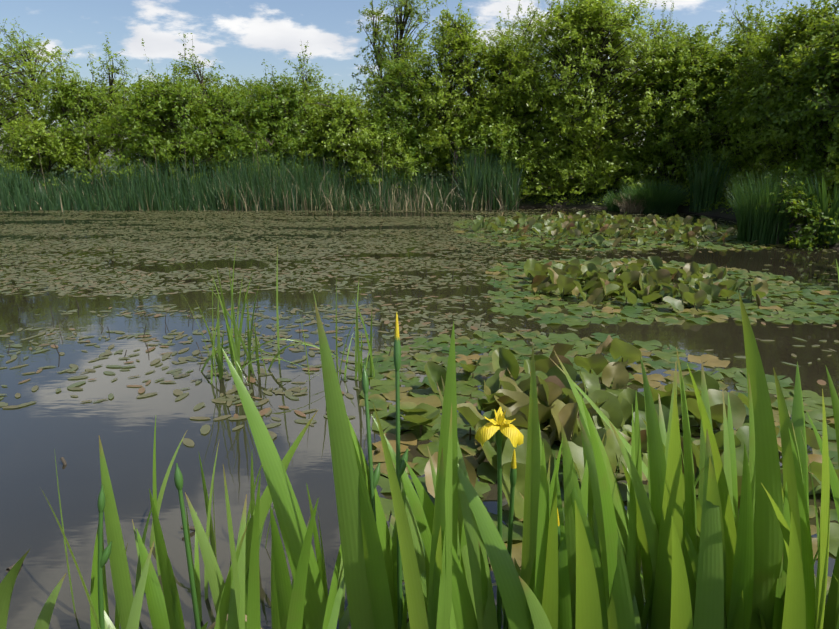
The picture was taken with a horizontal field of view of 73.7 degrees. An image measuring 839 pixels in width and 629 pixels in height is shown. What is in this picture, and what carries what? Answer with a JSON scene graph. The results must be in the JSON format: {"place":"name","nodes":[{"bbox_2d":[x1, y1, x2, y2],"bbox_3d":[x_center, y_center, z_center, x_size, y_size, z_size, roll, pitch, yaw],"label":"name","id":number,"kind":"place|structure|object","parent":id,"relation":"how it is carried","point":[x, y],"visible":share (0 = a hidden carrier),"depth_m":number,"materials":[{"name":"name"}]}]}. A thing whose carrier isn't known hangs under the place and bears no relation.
{"place":"outdoors","nodes":[
{"label":"outdoors","id":0,"kind":"place"},
{"bbox_2d":[207,583,495,628],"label":"dead iris","id":1,"kind":"object","parent":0,"point":[212,626],"visible":0.17,"depth_m":1.67,"materials":[{"name":"brown plant"}]},
{"bbox_2d":[0,207,838,628],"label":"water","id":2,"kind":"structure","parent":0,"point":[44,433],"depth_m":4.34,"materials":[{"name":"grey liquid"}]},
{"bbox_2d":[6,457,194,571],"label":"sticks","id":3,"kind":"object","parent":2,"relation":"on","point":[192,528],"visible":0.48,"depth_m":2.38,"materials":[{"name":"plant"}]},
{"bbox_2d":[0,241,508,360],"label":"spikes","id":4,"kind":"object","parent":2,"relation":"on","point":[236,302],"visible":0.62,"depth_m":5.86,"materials":[{"name":"green plant"}]},
{"bbox_2d":[173,246,384,384],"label":"reeds","id":5,"kind":"object","parent":2,"relation":"in","point":[234,348],"visible":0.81,"depth_m":4.00,"materials":[{"name":"green plant"}]},
{"bbox_2d":[0,208,838,445],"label":"pondweed","id":6,"kind":"object","parent":2,"relation":"on","point":[205,428],"visible":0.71,"depth_m":7.70,"materials":[{"name":"green plant"}]},
{"bbox_2d":[376,214,760,480],"bbox_3d":[2.123,-0.977,8.983,5.780,0.210,13.992,9,18,29],"label":"rolled lily","id":7,"kind":"object","parent":2,"relation":"in","point":[482,457],"visible":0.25,"depth_m":6.00,"materials":[{"name":"green plant"}]},
{"bbox_2d":[359,210,838,628],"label":"lily pads","id":8,"kind":"object","parent":2,"relation":"on","point":[558,404],"visible":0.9,"depth_m":4.13,"materials":[{"name":"green plant"}]},
{"bbox_2d":[420,215,830,489],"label":"lily stalks","id":9,"kind":"object","parent":2,"relation":"on","point":[421,428],"visible":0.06,"depth_m":6.29,"materials":[{"name":"green plant"}]},
{"bbox_2d":[600,145,838,244],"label":"rushes","id":10,"kind":"object","parent":2,"relation":"in","point":[759,224],"visible":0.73,"depth_m":10.76,"materials":[{"name":"green plant"}]},
{"bbox_2d":[0,0,838,159],"label":"sky","id":11,"kind":"structure","parent":0,"point":[239,34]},
{"bbox_2d":[1,160,838,249],"bbox_3d":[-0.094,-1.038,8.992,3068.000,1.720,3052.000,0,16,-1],"label":"ground","id":12,"kind":"structure","parent":0,"point":[718,212],"depth_m":18.52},
{"bbox_2d":[0,155,650,212],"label":"dead reeds","id":13,"kind":"object","parent":12,"relation":"on","point":[627,207],"visible":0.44,"depth_m":17.45,"materials":[{"name":"plant"}]},
{"bbox_2d":[97,337,560,628],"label":"iris stems","id":14,"kind":"object","parent":12,"relation":"on","point":[104,555],"visible":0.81,"depth_m":1.65,"materials":[{"name":"green plant"}]},
{"bbox_2d":[394,312,559,525],"bbox_3d":[0.144,0.316,1.551,0.503,0.585,0.144,6,16,20],"label":"iris flower","id":15,"kind":"object","parent":14,"relation":"on","point":[504,426],"visible":0.83,"depth_m":1.49,"materials":[{"name":"yellow plant"}]},
{"bbox_2d":[0,145,667,211],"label":"reeds","id":16,"kind":"object","parent":12,"relation":"on","point":[20,193],"visible":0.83,"depth_m":17.76,"materials":[{"name":"green plant"}]},
{"bbox_2d":[38,141,485,166],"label":"cattail heads","id":17,"kind":"object","parent":16,"relation":"attached to","point":[256,148],"visible":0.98,"depth_m":17.69,"materials":[{"name":"brown plant"}]},
{"bbox_2d":[0,0,838,202],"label":"tree","id":18,"kind":"object","parent":12,"relation":"on","point":[742,114],"depth_m":18.80,"materials":[{"name":"green plant"}]},
{"bbox_2d":[0,260,838,628],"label":"iris leaves","id":19,"kind":"object","parent":12,"relation":"on","point":[706,558],"visible":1,"depth_m":1.58,"materials":[{"name":"green plant"}]},
{"bbox_2d":[518,175,837,230],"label":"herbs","id":20,"kind":"object","parent":12,"relation":"on","point":[686,200],"visible":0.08,"depth_m":18.27,"materials":[{"name":"green plant"}]},
{"bbox_2d":[756,167,838,250],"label":"shrub","id":21,"kind":"object","parent":12,"relation":"on","point":[806,229],"depth_m":10.05,"materials":[{"name":"green plant"}]}
]}

